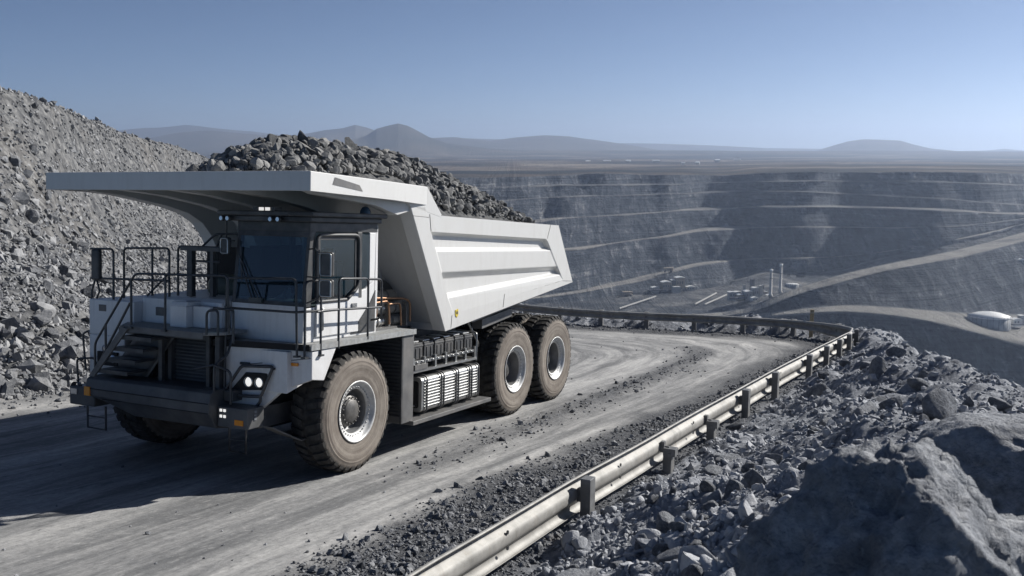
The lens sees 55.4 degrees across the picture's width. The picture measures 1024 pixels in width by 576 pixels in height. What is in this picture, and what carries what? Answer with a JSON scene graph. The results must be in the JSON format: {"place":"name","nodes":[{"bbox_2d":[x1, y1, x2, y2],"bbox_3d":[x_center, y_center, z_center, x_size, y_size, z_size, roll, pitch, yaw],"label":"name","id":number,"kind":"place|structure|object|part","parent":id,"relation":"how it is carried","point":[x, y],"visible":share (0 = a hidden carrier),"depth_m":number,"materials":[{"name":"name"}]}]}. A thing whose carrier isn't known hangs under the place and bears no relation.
{"place":"outdoors","nodes":[
{"label":"outdoors","id":0,"kind":"place"},
{"bbox_2d":[0,89,1023,575],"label":"ground","id":1,"kind":"structure","parent":0,"point":[278,495],"depth_m":18.38,"materials":[{"name":"grey gravel"}]},
{"bbox_2d":[9,155,20,167],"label":"slope rock","id":2,"kind":"object","parent":1,"relation":"on","point":[15,161],"visible":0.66,"depth_m":48.94,"materials":[{"name":"grey stone"}]},
{"bbox_2d":[14,192,29,204],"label":"slope rock","id":3,"kind":"object","parent":1,"relation":"on","point":[23,198],"visible":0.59,"depth_m":46.31,"materials":[{"name":"grey stone"}]},
{"bbox_2d":[17,371,28,377],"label":"slope rock","id":4,"kind":"object","parent":1,"relation":"on","point":[22,374],"visible":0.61,"depth_m":23.86,"materials":[{"name":"grey stone"}]},
{"bbox_2d":[26,209,39,223],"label":"slope rock","id":5,"kind":"object","parent":1,"relation":"on","point":[33,217],"visible":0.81,"depth_m":45.64,"materials":[{"name":"grey stone"}]},
{"bbox_2d":[29,144,37,155],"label":"slope rock","id":6,"kind":"object","parent":1,"relation":"on","point":[33,147],"visible":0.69,"depth_m":52.85,"materials":[{"name":"grey stone"}]},
{"bbox_2d":[30,229,39,235],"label":"slope rock","id":7,"kind":"object","parent":1,"relation":"on","point":[34,232],"visible":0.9,"depth_m":44.05,"materials":[{"name":"grey stone"}]},
{"bbox_2d":[31,267,42,274],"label":"slope rock","id":8,"kind":"object","parent":1,"relation":"on","point":[39,270],"visible":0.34,"depth_m":36.71,"materials":[{"name":"grey stone"}]},
{"bbox_2d":[35,246,42,254],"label":"slope rock","id":9,"kind":"object","parent":1,"relation":"on","point":[38,250],"visible":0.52,"depth_m":41.14,"materials":[{"name":"grey stone"}]},
{"bbox_2d":[32,310,52,326],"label":"slope rock","id":10,"kind":"object","parent":1,"relation":"on","point":[43,318],"visible":0.9,"depth_m":28.05,"materials":[{"name":"grey stone"}]},
{"bbox_2d":[37,244,48,255],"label":"slope rock","id":11,"kind":"object","parent":1,"relation":"on","point":[43,248],"visible":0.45,"depth_m":42.92,"materials":[{"name":"grey stone"}]},
{"bbox_2d":[44,361,50,368],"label":"slope rock","id":12,"kind":"object","parent":1,"relation":"on","point":[48,365],"visible":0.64,"depth_m":25.62,"materials":[{"name":"grey stone"}]},
{"bbox_2d":[43,328,58,340],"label":"slope rock","id":13,"kind":"object","parent":1,"relation":"on","point":[53,333],"visible":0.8,"depth_m":27.43,"materials":[{"name":"grey stone"}]},
{"bbox_2d":[52,284,62,293],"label":"slope rock","id":14,"kind":"object","parent":1,"relation":"on","point":[59,289],"visible":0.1,"depth_m":32.64,"materials":[{"name":"grey stone"}]},
{"bbox_2d":[58,264,70,275],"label":"slope rock","id":15,"kind":"object","parent":1,"relation":"on","point":[63,269],"visible":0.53,"depth_m":40.94,"materials":[{"name":"grey stone"}]},
{"bbox_2d":[77,241,88,247],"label":"slope rock","id":16,"kind":"object","parent":1,"relation":"on","point":[85,244],"visible":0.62,"depth_m":51.12,"materials":[{"name":"grey stone"}]},
{"bbox_2d":[81,284,95,298],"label":"slope rock","id":17,"kind":"object","parent":1,"relation":"on","point":[86,291],"visible":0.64,"depth_m":37.99,"materials":[{"name":"grey stone"}]},
{"bbox_2d":[0,86,208,399],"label":"spoil rubble","id":18,"kind":"object","parent":1,"relation":"on","point":[68,352],"visible":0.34,"depth_m":44.86,"materials":[{"name":"grey stone"}]},
{"bbox_2d":[99,273,111,284],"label":"slope rock","id":19,"kind":"object","parent":1,"relation":"on","point":[106,281],"visible":0.39,"depth_m":48.37,"materials":[{"name":"grey stone"}]},
{"bbox_2d":[46,171,571,471],"bbox_3d":[-3.040,0.419,21.625,5.910,5.242,12.190,3,4,27],"label":"mining dump truck","id":20,"kind":"object","parent":1,"relation":"on","point":[340,322],"visible":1,"depth_m":17.54,"materials":[{"name":"paint"}]},
{"bbox_3d":[-3.030,-0.073,17.072,0.091,1.775,1.270,3,4,27],"label":"door","id":21,"kind":"part","parent":20,"relation":"part of","materials":[{"name":"paint"}]},
{"label":"rear side window","id":22,"kind":"part","parent":20,"relation":"part of","materials":[{"name":"grey glass"}]},
{"bbox_2d":[225,156,520,221],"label":"ore fines","id":23,"kind":"object","parent":20,"relation":"in","point":[393,178],"visible":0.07,"depth_m":20.31,"materials":[{"name":"grey gravel"}]},
{"bbox_2d":[265,133,278,145],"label":"ore rock","id":24,"kind":"object","parent":23,"relation":"on","point":[270,137],"visible":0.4,"depth_m":17.31,"materials":[{"name":"grey stone"}]},
{"bbox_2d":[297,130,308,141],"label":"ore rock","id":25,"kind":"object","parent":23,"relation":"on","point":[301,136],"visible":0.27,"depth_m":17.95,"materials":[{"name":"grey stone"}]},
{"bbox_2d":[306,147,316,154],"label":"ore rock","id":26,"kind":"object","parent":23,"relation":"on","point":[313,152],"visible":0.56,"depth_m":17.42,"materials":[{"name":"grey stone"}]},
{"bbox_2d":[318,157,328,166],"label":"ore rock","id":27,"kind":"object","parent":23,"relation":"on","point":[324,158],"visible":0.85,"depth_m":17.35,"materials":[{"name":"grey stone"}]},
{"bbox_2d":[328,142,339,147],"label":"ore rock","id":28,"kind":"object","parent":23,"relation":"on","point":[333,143],"visible":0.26,"depth_m":18.44,"materials":[{"name":"grey stone"}]},
{"bbox_2d":[342,149,349,155],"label":"ore rock","id":29,"kind":"object","parent":23,"relation":"on","point":[346,151],"visible":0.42,"depth_m":18.09,"materials":[{"name":"grey stone"}]},
{"bbox_2d":[341,148,354,154],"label":"ore rock","id":30,"kind":"object","parent":23,"relation":"on","point":[351,150],"visible":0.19,"depth_m":18.59,"materials":[{"name":"grey stone"}]},
{"bbox_2d":[345,137,358,150],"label":"ore rock","id":31,"kind":"object","parent":23,"relation":"on","point":[349,142],"visible":0.27,"depth_m":19.26,"materials":[{"name":"grey stone"}]},
{"bbox_2d":[185,134,535,222],"bbox_3d":[-3.439,-1.938,21.370,4.689,2.742,10.734,4,9,28],"label":"ore rubble","id":32,"kind":"object","parent":23,"relation":"on","point":[442,194],"visible":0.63,"depth_m":18.20,"materials":[{"name":"grey stone"}]},
{"bbox_2d":[2,273,852,575],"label":"gravel","id":33,"kind":"structure","parent":1,"relation":"on","point":[404,567],"depth_m":15.41,"materials":[{"name":"grey gravel"}]},
{"bbox_2d":[568,564,578,568],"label":"boulder","id":34,"kind":"object","parent":1,"relation":"on","point":[573,566],"visible":0.45,"depth_m":12.21,"materials":[{"name":"grey stone"}]},
{"bbox_2d":[556,568,597,575],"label":"boulder","id":35,"kind":"object","parent":1,"relation":"on","point":[581,572],"visible":1,"depth_m":10.56,"materials":[{"name":"grey stone"}]},
{"bbox_2d":[610,560,622,570],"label":"boulder","id":36,"kind":"object","parent":1,"relation":"on","point":[614,565],"visible":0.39,"depth_m":11.09,"materials":[{"name":"grey stone"}]},
{"bbox_2d":[407,304,858,575],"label":"guardrail","id":37,"kind":"object","parent":1,"relation":"on","point":[485,552],"visible":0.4,"depth_m":17.48,"materials":[{"name":"metal"}]},
{"bbox_2d":[635,533,647,549],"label":"boulder","id":38,"kind":"object","parent":1,"relation":"on","point":[637,545],"visible":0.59,"depth_m":12.00,"materials":[{"name":"grey stone"}]},
{"bbox_2d":[645,495,658,503],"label":"boulder","id":39,"kind":"object","parent":1,"relation":"on","point":[651,499],"visible":1,"depth_m":13.72,"materials":[{"name":"grey stone"}]},
{"bbox_2d":[652,543,667,555],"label":"boulder","id":40,"kind":"object","parent":1,"relation":"on","point":[661,547],"visible":0.69,"depth_m":11.46,"materials":[{"name":"grey stone"}]},
{"bbox_2d":[656,511,674,532],"bbox_3d":[2.027,3.120,12.584,0.292,0.434,0.441,-2,8,-12],"label":"boulder","id":41,"kind":"object","parent":1,"relation":"on","point":[664,519],"visible":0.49,"depth_m":12.52,"materials":[{"name":"grey stone"}]},
{"bbox_2d":[654,546,681,564],"bbox_3d":[1.750,3.027,10.717,0.364,0.644,0.356,10,42,-18],"label":"boulder","id":42,"kind":"object","parent":1,"relation":"on","point":[669,555],"visible":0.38,"depth_m":10.61,"materials":[{"name":"grey stone"}]},
{"bbox_2d":[669,486,676,494],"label":"boulder","id":43,"kind":"object","parent":1,"relation":"on","point":[673,489],"visible":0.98,"depth_m":13.62,"materials":[{"name":"grey stone"}]},
{"bbox_2d":[685,502,689,510],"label":"boulder","id":44,"kind":"object","parent":1,"relation":"on","point":[687,506],"visible":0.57,"depth_m":13.12,"materials":[{"name":"grey stone"}]},
{"bbox_2d":[682,470,693,480],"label":"boulder","id":45,"kind":"object","parent":1,"relation":"on","point":[690,473],"visible":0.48,"depth_m":15.42,"materials":[{"name":"grey stone"}]},
{"bbox_2d":[679,564,703,575],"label":"boulder","id":46,"kind":"object","parent":1,"relation":"on","point":[693,570],"visible":0.88,"depth_m":9.35,"materials":[{"name":"grey stone"}]},
{"bbox_2d":[699,479,715,491],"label":"boulder","id":47,"kind":"object","parent":1,"relation":"on","point":[705,485],"visible":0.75,"depth_m":13.46,"materials":[{"name":"grey stone"}]},
{"bbox_2d":[701,500,718,510],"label":"boulder","id":48,"kind":"object","parent":1,"relation":"on","point":[706,506],"visible":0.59,"depth_m":12.68,"materials":[{"name":"grey stone"}]},
{"bbox_2d":[703,464,721,474],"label":"boulder","id":49,"kind":"object","parent":1,"relation":"on","point":[711,469],"visible":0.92,"depth_m":16.12,"materials":[{"name":"grey stone"}]},
{"bbox_2d":[715,457,721,464],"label":"boulder","id":50,"kind":"object","parent":1,"relation":"on","point":[717,459],"visible":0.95,"depth_m":16.85,"materials":[{"name":"grey stone"}]},
{"bbox_2d":[718,500,729,506],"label":"boulder","id":51,"kind":"object","parent":1,"relation":"on","point":[725,502],"visible":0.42,"depth_m":12.43,"materials":[{"name":"grey stone"}]},
{"bbox_2d":[713,453,740,461],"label":"boulder","id":52,"kind":"object","parent":1,"relation":"on","point":[730,457],"visible":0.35,"depth_m":17.64,"materials":[{"name":"grey stone"}]},
{"bbox_2d":[527,414,929,575],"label":"rubble","id":53,"kind":"object","parent":1,"relation":"on","point":[706,560],"visible":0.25,"depth_m":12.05,"materials":[{"name":"grey stone"}]},
{"bbox_2d":[668,521,684,531],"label":"boulder","id":54,"kind":"object","parent":53,"relation":"on","point":[676,526],"visible":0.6,"depth_m":11.60,"materials":[{"name":"grey stone"}]},
{"bbox_2d":[688,539,701,545],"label":"boulder","id":55,"kind":"object","parent":53,"relation":"on","point":[696,542],"visible":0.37,"depth_m":11.03,"materials":[{"name":"grey stone"}]},
{"bbox_2d":[697,513,708,520],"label":"boulder","id":56,"kind":"object","parent":53,"relation":"on","point":[705,517],"visible":0.56,"depth_m":11.86,"materials":[{"name":"grey stone"}]},
{"bbox_2d":[741,461,754,472],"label":"boulder","id":57,"kind":"object","parent":53,"relation":"on","point":[747,466],"visible":0.68,"depth_m":15.95,"materials":[{"name":"grey stone"}]},
{"bbox_2d":[723,479,743,499],"bbox_3d":[2.941,2.727,13.011,0.192,0.372,0.269,43,-14,-10],"label":"boulder","id":58,"kind":"object","parent":1,"relation":"on","point":[731,485],"visible":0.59,"depth_m":13.01,"materials":[{"name":"grey stone"}]},
{"bbox_2d":[726,418,744,429],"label":"boulder","id":59,"kind":"object","parent":1,"relation":"on","point":[736,425],"visible":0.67,"depth_m":21.82,"materials":[{"name":"grey stone"}]},
{"bbox_2d":[740,511,760,526],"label":"boulder","id":60,"kind":"object","parent":1,"relation":"on","point":[749,519],"visible":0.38,"depth_m":10.73,"materials":[{"name":"grey stone"}]},
{"bbox_2d":[744,469,766,486],"bbox_3d":[3.424,2.693,13.433,0.496,0.257,0.331,29,-1,15],"label":"boulder","id":61,"kind":"object","parent":1,"relation":"on","point":[752,477],"visible":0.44,"depth_m":13.32,"materials":[{"name":"grey stone"}]},
{"bbox_2d":[512,303,1023,479],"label":"rubble","id":62,"kind":"object","parent":1,"relation":"on","point":[907,407],"visible":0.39,"depth_m":20.30,"materials":[{"name":"grey stone"}]},
{"bbox_2d":[807,425,818,430],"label":"boulder","id":63,"kind":"object","parent":62,"relation":"on","point":[811,427],"visible":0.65,"depth_m":18.07,"materials":[{"name":"grey stone"}]},
{"bbox_2d":[839,360,850,366],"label":"boulder","id":64,"kind":"object","parent":62,"relation":"on","point":[842,363],"visible":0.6,"depth_m":28.83,"materials":[{"name":"grey stone"}]},
{"bbox_2d":[765,453,782,463],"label":"boulder","id":65,"kind":"object","parent":1,"relation":"on","point":[778,458],"visible":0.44,"depth_m":16.48,"materials":[{"name":"grey stone"}]},
{"bbox_2d":[797,460,812,470],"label":"boulder","id":66,"kind":"object","parent":1,"relation":"on","point":[802,466],"visible":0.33,"depth_m":13.63,"materials":[{"name":"grey stone"}]},
{"bbox_2d":[807,429,814,435],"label":"boulder","id":67,"kind":"object","parent":1,"relation":"on","point":[809,431],"visible":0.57,"depth_m":17.58,"materials":[{"name":"grey stone"}]},
{"bbox_2d":[809,309,813,337],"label":"marker post","id":68,"kind":"object","parent":1,"relation":"on","point":[811,320],"visible":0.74,"depth_m":41.18,"materials":[{"name":"brown wood"}]},
{"bbox_2d":[798,383,829,399],"bbox_3d":[7.545,2.712,24.182,0.845,0.480,0.919,-5,-31,-38],"label":"boulder","id":69,"kind":"object","parent":1,"relation":"on","point":[818,389],"visible":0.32,"depth_m":23.90,"materials":[{"name":"grey stone"}]},
{"bbox_2d":[818,370,828,377],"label":"boulder","id":70,"kind":"object","parent":1,"relation":"on","point":[823,374],"visible":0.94,"depth_m":26.66,"materials":[{"name":"grey stone"}]},
{"bbox_2d":[817,417,831,426],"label":"boulder","id":71,"kind":"object","parent":1,"relation":"on","point":[824,421],"visible":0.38,"depth_m":19.41,"materials":[{"name":"grey stone"}]},
{"bbox_2d":[853,352,864,358],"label":"boulder","id":72,"kind":"object","parent":1,"relation":"on","point":[858,355],"visible":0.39,"depth_m":30.70,"materials":[{"name":"grey stone"}]},
{"bbox_2d":[853,401,876,415],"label":"boulder","id":73,"kind":"object","parent":1,"relation":"on","point":[868,406],"visible":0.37,"depth_m":19.18,"materials":[{"name":"grey stone"}]},
{"bbox_2d":[859,361,870,370],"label":"boulder","id":74,"kind":"object","parent":1,"relation":"on","point":[863,364],"visible":0.41,"depth_m":25.63,"materials":[{"name":"grey stone"}]},
{"bbox_2d":[864,392,874,398],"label":"boulder","id":75,"kind":"object","parent":1,"relation":"on","point":[869,395],"visible":0.52,"depth_m":21.42,"materials":[{"name":"grey stone"}]},
{"bbox_2d":[869,356,885,378],"bbox_3d":[8.969,2.000,24.023,0.372,0.667,0.373,-5,10,-32],"label":"boulder","id":76,"kind":"object","parent":1,"relation":"on","point":[878,366],"visible":0.91,"depth_m":23.91,"materials":[{"name":"grey stone"}]},
{"bbox_2d":[733,437,1023,575],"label":"boulder","id":77,"kind":"object","parent":1,"relation":"on","point":[922,507],"visible":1,"depth_m":5.36,"materials":[{"name":"grey stone"}]},
{"bbox_2d":[875,396,886,401],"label":"boulder","id":78,"kind":"object","parent":1,"relation":"on","point":[880,398],"visible":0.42,"depth_m":20.65,"materials":[{"name":"grey stone"}]},
{"bbox_2d":[883,388,895,393],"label":"boulder","id":79,"kind":"object","parent":1,"relation":"on","point":[888,391],"visible":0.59,"depth_m":21.53,"materials":[{"name":"grey stone"}]},
{"bbox_2d":[878,395,902,408],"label":"boulder","id":80,"kind":"object","parent":1,"relation":"on","point":[889,402],"visible":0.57,"depth_m":16.38,"materials":[{"name":"grey stone"}]},
{"bbox_2d":[886,346,906,357],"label":"boulder","id":81,"kind":"object","parent":1,"relation":"on","point":[898,352],"visible":0.93,"depth_m":24.91,"materials":[{"name":"grey stone"}]},
{"bbox_2d":[907,377,928,390],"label":"boulder","id":82,"kind":"object","parent":1,"relation":"on","point":[916,383],"visible":0.87,"depth_m":21.49,"materials":[{"name":"grey stone"}]},
{"bbox_2d":[918,370,928,378],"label":"boulder","id":83,"kind":"object","parent":1,"relation":"on","point":[923,374],"visible":0.65,"depth_m":22.25,"materials":[{"name":"grey stone"}]},
{"bbox_2d":[919,414,929,420],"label":"boulder","id":84,"kind":"object","parent":1,"relation":"on","point":[922,416],"visible":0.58,"depth_m":14.46,"materials":[{"name":"grey stone"}]},
{"bbox_2d":[921,388,956,419],"bbox_3d":[6.559,1.802,14.973,0.505,0.568,0.646,4,9,25],"label":"boulder","id":85,"kind":"object","parent":1,"relation":"on","point":[939,403],"visible":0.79,"depth_m":14.79,"materials":[{"name":"grey stone"}]},
{"bbox_2d":[962,396,973,406],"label":"boulder","id":86,"kind":"object","parent":1,"relation":"on","point":[968,401],"visible":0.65,"depth_m":15.94,"materials":[{"name":"grey stone"}]},
{"bbox_2d":[913,412,1023,516],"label":"boulder","id":87,"kind":"object","parent":1,"relation":"on","point":[986,450],"visible":0.34,"depth_m":7.68,"materials":[{"name":"grey stone"}]},
{"bbox_2d":[987,397,1011,410],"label":"boulder","id":88,"kind":"object","parent":1,"relation":"on","point":[1000,404],"visible":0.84,"depth_m":16.86,"materials":[{"name":"grey stone"}]},
{"bbox_2d":[0,0,1023,150],"label":"sky","id":89,"kind":"structure","parent":0,"point":[802,74],"materials":[{"name":"blue"}]},
{"bbox_2d":[119,124,1023,387],"bbox_3d":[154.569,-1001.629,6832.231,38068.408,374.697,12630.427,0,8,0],"label":"terrain","id":90,"kind":"structure","parent":0,"point":[919,249],"depth_m":1122.93,"materials":[{"name":"grey stone"}]},
{"bbox_2d":[622,291,632,296],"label":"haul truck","id":91,"kind":"object","parent":90,"relation":"on","point":[626,293],"visible":1,"depth_m":993.87,"materials":[{"name":"metal"}]},
{"bbox_2d":[619,296,655,310],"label":"conveyor","id":92,"kind":"object","parent":90,"relation":"on","point":[638,302],"visible":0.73,"depth_m":943.08,"materials":[{"name":"metal"}]},
{"bbox_2d":[663,267,673,272],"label":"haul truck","id":93,"kind":"object","parent":90,"relation":"on","point":[670,269],"visible":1,"depth_m":1045.70,"materials":[{"name":"metal"}]},
{"bbox_2d":[648,276,694,292],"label":"crusher station","id":94,"kind":"object","parent":90,"relation":"on","point":[676,284],"visible":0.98,"depth_m":1015.40,"materials":[{"name":"metal"}]},
{"bbox_2d":[694,292,716,305],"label":"conveyor","id":95,"kind":"object","parent":90,"relation":"on","point":[698,303],"visible":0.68,"depth_m":942.59,"materials":[{"name":"metal"}]},
{"bbox_2d":[704,294,726,305],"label":"conveyor","id":96,"kind":"object","parent":90,"relation":"on","point":[715,299],"visible":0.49,"depth_m":935.06,"materials":[{"name":"metal"}]},
{"bbox_2d":[727,279,768,301],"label":"ore plant","id":97,"kind":"object","parent":90,"relation":"on","point":[753,293],"visible":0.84,"depth_m":895.66,"materials":[{"name":"metal"}]},
{"bbox_2d":[768,269,772,297],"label":"chimney","id":98,"kind":"object","parent":90,"relation":"on","point":[770,294],"visible":0.99,"depth_m":876.15,"materials":[{"name":"concrete"}]},
{"bbox_2d":[778,264,782,293],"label":"chimney","id":99,"kind":"object","parent":90,"relation":"on","point":[780,282],"visible":0.99,"depth_m":904.44,"materials":[{"name":"concrete"}]},
{"bbox_2d":[785,282,798,288],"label":"storage tank","id":100,"kind":"object","parent":90,"relation":"on","point":[794,285],"visible":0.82,"depth_m":952.78,"materials":[{"name":"metal"}]},
{"bbox_2d":[967,311,1011,330],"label":"storage tank","id":101,"kind":"object","parent":90,"relation":"on","point":[996,320],"visible":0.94,"depth_m":717.47,"materials":[{"name":"metal"}]},
{"bbox_2d":[1011,314,1023,326],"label":"pump house","id":102,"kind":"structure","parent":90,"relation":"on","point":[1018,321],"depth_m":735.86,"materials":[{"name":"metal"}]}
]}

